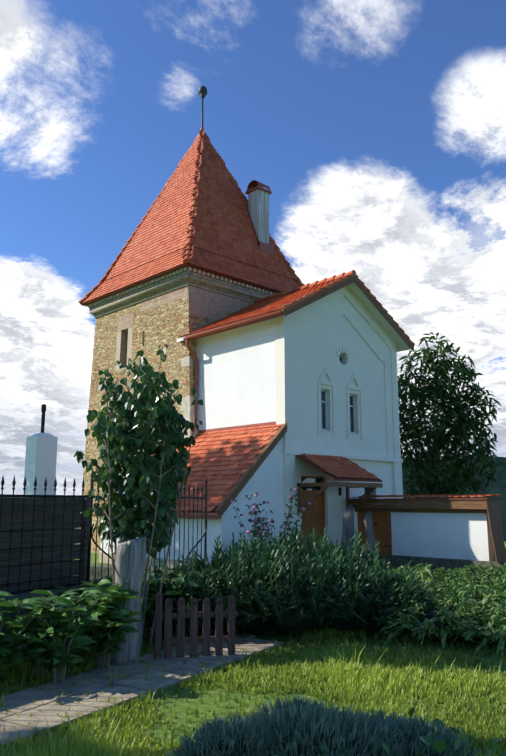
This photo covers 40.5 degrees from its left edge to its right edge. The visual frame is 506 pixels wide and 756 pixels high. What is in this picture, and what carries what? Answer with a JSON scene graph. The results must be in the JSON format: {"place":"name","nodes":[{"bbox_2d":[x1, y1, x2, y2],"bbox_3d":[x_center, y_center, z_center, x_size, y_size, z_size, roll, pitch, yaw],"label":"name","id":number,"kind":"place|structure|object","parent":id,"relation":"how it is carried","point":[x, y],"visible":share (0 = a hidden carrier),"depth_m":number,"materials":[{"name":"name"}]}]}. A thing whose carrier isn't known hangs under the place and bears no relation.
{"place":"outdoors","nodes":[
{"label":"outdoors","id":0,"kind":"place"},
{"bbox_2d":[74,344,202,650],"bbox_3d":[-1.375,1.387,8.379,1.791,3.723,1.609,10,-14,-43],"label":"lilac","id":1,"kind":"object","parent":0,"point":[131,472],"depth_m":8.09,"materials":[{"name":"green plant"}]},
{"bbox_2d":[79,285,250,553],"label":"tower stone walls","id":2,"kind":"structure","parent":0,"point":[169,323],"depth_m":23.20,"materials":[{"name":"beige stone"}]},
{"bbox_2d":[116,328,144,414],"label":"tower window reveals","id":3,"kind":"object","parent":2,"relation":"in","point":[123,349],"visible":0.29,"depth_m":24.33,"materials":[{"name":"beige stone"}]},
{"bbox_2d":[99,286,252,488],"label":"tower brick repairs","id":4,"kind":"structure","parent":2,"relation":"attached to","point":[208,304],"depth_m":22.73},
{"bbox_2d":[89,270,270,317],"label":"tower cornice","id":5,"kind":"structure","parent":2,"relation":"attached to","point":[181,284],"depth_m":23.09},
{"bbox_2d":[82,137,295,306],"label":"tower roof deck","id":6,"kind":"structure","parent":2,"relation":"on","point":[179,267],"depth_m":23.18,"materials":[{"name":"red tile"}]},
{"bbox_2d":[78,129,304,304],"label":"tower roof tiles","id":7,"kind":"object","parent":6,"relation":"on","point":[201,201],"visible":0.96,"depth_m":24.78,"materials":[{"name":"red tile"}]},
{"bbox_2d":[196,126,206,142],"bbox_3d":[-2.006,-9.529,27.012,0.600,0.800,0.600,10,-14,-43],"label":"roof finial cap","id":8,"kind":"object","parent":7,"relation":"on","point":[202,129],"visible":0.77,"depth_m":26.92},
{"bbox_2d":[198,86,206,125],"bbox_3d":[-2.006,-10.763,27.236,0.380,1.870,0.380,10,-14,-43],"label":"tower finial","id":9,"kind":"object","parent":8,"relation":"on","point":[202,91],"visible":0.98,"depth_m":27.22,"materials":[{"name":"metal"}]},
{"bbox_2d":[248,189,268,243],"bbox_3d":[0.216,-5.307,25.886,0.560,3.550,0.560,10,-14,-43],"label":"chimney","id":10,"kind":"object","parent":7,"relation":"on","point":[258,205],"visible":0.5,"depth_m":25.83,"materials":[{"name":"white paint"}]},
{"bbox_2d":[245,180,271,194],"bbox_3d":[0.216,-7.260,26.241,0.720,0.420,0.720,10,-14,-43],"label":"chimney cap","id":11,"kind":"object","parent":10,"relation":"on","point":[253,185],"visible":0.75,"depth_m":26.11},
{"bbox_2d":[246,206,272,252],"bbox_3d":[0.258,-5.563,25.888,0.720,2.033,0.720,10,-14,-43],"label":"chimney flashing","id":12,"kind":"object","parent":7,"relation":"on","point":[266,247],"visible":0.44,"depth_m":25.54,"materials":[{"name":"metal"}]},
{"bbox_2d":[180,356,197,437],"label":"corner stones","id":13,"kind":"object","parent":2,"relation":"attached to","point":[186,408],"visible":0.38,"depth_m":21.07,"materials":[{"name":"beige stone"}]},
{"bbox_2d":[88,267,274,307],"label":"tower eave mortar ends","id":14,"kind":"object","parent":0,"point":[167,276],"visible":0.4,"depth_m":23.17,"materials":[{"name":"beige concrete"}]},
{"bbox_2d":[92,267,272,306],"bbox_3d":[-2.006,-2.708,25.772,5.920,0.096,5.920,10,-14,-43],"label":"tower eave shadow band","id":15,"kind":"object","parent":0,"point":[184,271],"visible":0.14,"depth_m":22.86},
{"bbox_2d":[0,528,505,755],"bbox_3d":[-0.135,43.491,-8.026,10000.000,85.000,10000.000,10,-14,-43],"label":"ground","id":16,"kind":"structure","parent":0,"point":[193,702],"depth_m":6.26,"materials":[{"name":"green plant"}]},
{"bbox_2d":[23,433,57,497],"bbox_3d":[-5.914,3.341,18.913,0.620,3.640,0.620,10,-14,-43],"label":"distant chimney","id":17,"kind":"object","parent":16,"relation":"on","point":[41,457],"visible":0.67,"depth_m":18.86,"materials":[{"name":"white paint"}]},
{"bbox_2d":[41,404,46,432],"bbox_3d":[-5.914,1.152,19.311,0.170,0.850,0.162,10,-14,-43],"label":"chimney pipe","id":18,"kind":"object","parent":17,"relation":"on","point":[43,408],"visible":0.88,"depth_m":19.28,"materials":[{"name":"metal"}]},
{"bbox_2d":[0,497,89,590],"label":"fence panel","id":19,"kind":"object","parent":16,"relation":"on","point":[5,529],"depth_m":9.08,"materials":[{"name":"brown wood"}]},
{"bbox_2d":[0,564,211,657],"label":"garden stone wall","id":20,"kind":"structure","parent":16,"relation":"on","point":[22,596],"depth_m":8.13,"materials":[{"name":"grey stone"}]},
{"bbox_2d":[0,469,207,596],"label":"iron fence","id":21,"kind":"object","parent":20,"relation":"on","point":[54,496],"visible":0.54,"depth_m":8.67,"materials":[{"name":"black metal"}]},
{"bbox_2d":[0,567,232,683],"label":"peony","id":22,"kind":"object","parent":16,"relation":"on","point":[41,654],"depth_m":6.80,"materials":[{"name":"green plant"}]},
{"bbox_2d":[111,536,145,663],"bbox_3d":[-1.411,2.471,7.722,0.430,1.350,0.320,10,-14,-43],"label":"stone post","id":23,"kind":"object","parent":16,"relation":"on","point":[129,565],"visible":0.54,"depth_m":7.65,"materials":[{"name":"grey stone"}]},
{"bbox_2d":[0,631,282,745],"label":"garden path flags","id":24,"kind":"object","parent":16,"relation":"on","point":[25,707],"visible":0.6,"depth_m":6.41,"materials":[{"name":"stone"}]},
{"bbox_2d":[154,593,237,658],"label":"picket gate","id":25,"kind":"structure","parent":24,"relation":"on","point":[194,615],"depth_m":7.72,"materials":[{"name":"brown wood"}]},
{"bbox_2d":[99,553,210,567],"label":"fence base wall","id":26,"kind":"structure","parent":16,"relation":"on","point":[105,558],"depth_m":18.16,"materials":[{"name":"beige concrete"}]},
{"bbox_2d":[100,437,283,562],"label":"lean to walls","id":27,"kind":"structure","parent":16,"relation":"on","point":[265,482],"depth_m":17.46,"materials":[{"name":"white paint"}]},
{"bbox_2d":[100,500,218,515],"bbox_3d":[-1.872,2.629,19.280,2.410,2.349,5.490,10,-14,-43],"label":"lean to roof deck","id":28,"kind":"object","parent":27,"relation":"on","point":[215,510],"visible":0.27,"depth_m":16.78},
{"bbox_2d":[92,420,285,518],"bbox_3d":[-1.920,2.592,19.226,2.538,2.572,5.510,10,-14,-43],"label":"roof flashing","id":29,"kind":"object","parent":28,"relation":"attached to","point":[212,515],"visible":0.42,"depth_m":18.82,"materials":[{"name":"metal"}]},
{"bbox_2d":[112,424,281,511],"bbox_3d":[-1.883,2.552,19.285,2.464,2.323,5.290,10,-14,-43],"label":"lean to roof tiles","id":30,"kind":"object","parent":28,"relation":"on","point":[221,461],"visible":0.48,"depth_m":18.39,"materials":[{"name":"red tile"}]},
{"bbox_2d":[216,423,286,518],"bbox_3d":[0.004,2.293,17.374,2.410,2.509,0.140,10,-14,-43],"label":"lean to verge board","id":31,"kind":"object","parent":28,"relation":"attached to","point":[242,482],"visible":0.9,"depth_m":17.26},
{"bbox_2d":[166,518,171,537],"bbox_3d":[-2.241,3.994,18.201,0.001,0.700,0.750,10,-14,-43],"label":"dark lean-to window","id":32,"kind":"structure","parent":27,"relation":"in","point":[168,531],"depth_m":18.18,"materials":[{"name":"black glass"}]},
{"bbox_2d":[196,318,275,429],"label":"annex side walls","id":33,"kind":"structure","parent":16,"relation":"on","point":[236,376],"depth_m":20.02,"materials":[{"name":"white paint"}]},
{"bbox_2d":[183,309,283,431],"bbox_3d":[-0.544,-0.082,19.722,0.508,2.998,4.210,10,-14,-43],"label":"rain gutter","id":34,"kind":"object","parent":33,"relation":"attached to","point":[250,321],"visible":0.81,"depth_m":20.16,"materials":[{"name":"metal"}]},
{"bbox_2d":[180,286,318,337],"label":"annex roof deck","id":35,"kind":"structure","parent":33,"relation":"on","point":[245,314],"depth_m":20.54,"materials":[{"name":"red tile"}]},
{"bbox_2d":[179,270,414,344],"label":"annex roof tiles","id":36,"kind":"object","parent":35,"relation":"on","point":[276,299],"visible":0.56,"depth_m":21.13,"materials":[{"name":"red tile"}]},
{"bbox_2d":[230,487,313,550],"bbox_3d":[0.444,3.226,15.120,1.836,1.612,1.660,10,-14,-43],"label":"rose","id":37,"kind":"object","parent":16,"relation":"on","point":[262,523],"depth_m":14.89,"materials":[{"name":"plant"}]},
{"bbox_2d":[235,503,305,543],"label":"rose canes","id":38,"kind":"object","parent":37,"relation":"attached to","point":[255,523],"visible":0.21,"depth_m":14.88,"materials":[{"name":"plant"}]},
{"bbox_2d":[143,521,437,637],"bbox_3d":[0.514,2.861,10.239,4.964,1.408,4.657,10,-14,-43],"label":"yew hedge","id":39,"kind":"object","parent":16,"relation":"on","point":[359,575],"depth_m":8.88,"materials":[{"name":"green plant"}]},
{"bbox_2d":[301,476,324,544],"bbox_3d":[1.607,3.962,19.004,1.100,2.450,0.100,10,-14,-43],"label":"annex door","id":40,"kind":"structure","parent":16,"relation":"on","point":[315,517],"depth_m":19.12,"materials":[{"name":"brown wood"}]},
{"bbox_2d":[165,693,481,755],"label":"lavender bush","id":41,"kind":"object","parent":16,"relation":"on","point":[375,730],"depth_m":4.29,"materials":[{"name":"plant"}]},
{"bbox_2d":[251,707,505,755],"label":"plant leaves","id":42,"kind":"object","parent":41,"relation":"on","point":[439,746],"visible":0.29,"depth_m":4.21,"materials":[{"name":"green plant"}]},
{"bbox_2d":[295,315,392,547],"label":"front wall","id":43,"kind":"structure","parent":16,"relation":"on","point":[318,355],"depth_m":20.36,"materials":[{"name":"white paint"}]},
{"bbox_2d":[297,482,382,512],"bbox_3d":[2.388,2.921,18.724,2.180,1.499,1.230,10,-14,-43],"label":"porch canopy frame","id":44,"kind":"object","parent":43,"relation":"attached to","point":[348,485],"visible":0.83,"depth_m":18.29,"materials":[{"name":"brown wood"}]},
{"bbox_2d":[296,455,381,481],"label":"canopy deck","id":45,"kind":"structure","parent":44,"relation":"on","point":[332,477],"depth_m":18.16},
{"bbox_2d":[301,453,376,478],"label":"canopy tiles","id":46,"kind":"object","parent":45,"relation":"on","point":[329,464],"visible":0.96,"depth_m":18.74,"materials":[{"name":"red tile"}]},
{"bbox_2d":[321,389,359,434],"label":"windows","id":47,"kind":"structure","parent":43,"relation":"attached to","point":[325,402],"depth_m":20.12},
{"bbox_2d":[317,347,364,439],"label":"window surrounds","id":48,"kind":"object","parent":43,"relation":"attached to","point":[331,382],"visible":1,"depth_m":20.38,"materials":[{"name":"beige paint"}]},
{"bbox_2d":[284,286,400,457],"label":"wall molding","id":49,"kind":"structure","parent":43,"relation":"attached to","point":[305,322],"depth_m":20.89,"materials":[{"name":"white paint"}]},
{"bbox_2d":[282,449,402,540],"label":"wall molding","id":50,"kind":"structure","parent":43,"relation":"attached to","point":[288,469],"depth_m":18.47,"materials":[{"name":"white paint"}]},
{"bbox_2d":[340,505,376,561],"bbox_3d":[2.538,3.913,16.554,1.013,1.670,0.408,1,-10,-5],"label":"garden trunk sculpture","id":51,"kind":"object","parent":16,"relation":"on","point":[348,522],"visible":0.52,"depth_m":16.49,"materials":[{"name":"grey stone"}]},
{"bbox_2d":[375,562,505,656],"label":"juniper hedge","id":52,"kind":"object","parent":16,"relation":"on","point":[451,588],"depth_m":8.64,"materials":[{"name":"green plant"}]},
{"bbox_2d":[377,554,505,570],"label":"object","id":53,"kind":"structure","parent":16,"relation":"on","point":[400,560],"depth_m":17.82,"materials":[{"name":"grey concrete"}]},
{"bbox_2d":[391,512,494,560],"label":"boundary wall","id":54,"kind":"structure","parent":53,"relation":"on","point":[465,536],"depth_m":17.91,"materials":[{"name":"white paint"}]},
{"bbox_2d":[357,512,391,554],"bbox_3d":[3.470,4.489,19.469,0.057,1.340,1.180,10,-14,-43],"label":"shed door","id":55,"kind":"structure","parent":54,"relation":"in","point":[382,530],"depth_m":19.33,"materials":[{"name":"brown wood"}]},
{"bbox_2d":[350,500,487,512],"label":"wooden beam","id":56,"kind":"structure","parent":54,"relation":"on","point":[448,506],"depth_m":18.20,"materials":[{"name":"brown wood"}]},
{"bbox_2d":[350,498,504,499],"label":"shed roof deck","id":57,"kind":"structure","parent":56,"relation":"on","point":[436,499],"depth_m":17.82,"materials":[{"name":"red tile"}]},
{"bbox_2d":[351,494,502,497],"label":"wall roof tiles","id":58,"kind":"object","parent":57,"relation":"on","point":[457,495],"visible":0.96,"depth_m":18.17,"materials":[{"name":"red tile"}]},
{"bbox_2d":[487,500,505,562],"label":"shed end boards","id":59,"kind":"object","parent":54,"relation":"attached to","point":[494,515],"visible":1,"depth_m":16.89,"materials":[{"name":"brown wood"}]},
{"bbox_2d":[397,332,505,497],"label":"ash tree","id":60,"kind":"object","parent":16,"relation":"on","point":[436,387],"depth_m":26.03,"materials":[{"name":"green plant"}]},
{"bbox_2d":[0,0,505,494],"label":"sky","id":61,"kind":"structure","parent":0,"point":[375,130],"materials":[{"name":"blue"}]},
{"bbox_2d":[275,314,285,448],"bbox_3d":[0.750,0.089,18.736,0.020,3.725,0.340,10,-14,-43],"label":"corner pilaster","id":62,"kind":"object","parent":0,"point":[280,365],"visible":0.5,"depth_m":18.77,"materials":[{"name":"white paint"}]},
{"bbox_2d":[76,456,505,541],"bbox_3d":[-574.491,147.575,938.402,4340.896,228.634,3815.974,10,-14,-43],"label":"wooded ridge","id":63,"kind":"structure","parent":0,"point":[500,488],"depth_m":1070.52,"materials":[{"name":"green plant"}]},
{"bbox_2d":[177,282,410,351],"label":"annex soffit","id":64,"kind":"structure","parent":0,"point":[401,345],"depth_m":21.91,"materials":[{"name":"white paint"}]},
{"bbox_2d":[301,356,370,498],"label":"dark annex openings","id":65,"kind":"object","parent":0,"point":[310,480],"visible":0.07,"depth_m":19.39,"materials":[{"name":"black"}]},
{"bbox_2d":[285,275,413,351],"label":"annex barge boards","id":66,"kind":"object","parent":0,"point":[316,297],"visible":0.95,"depth_m":20.66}
]}

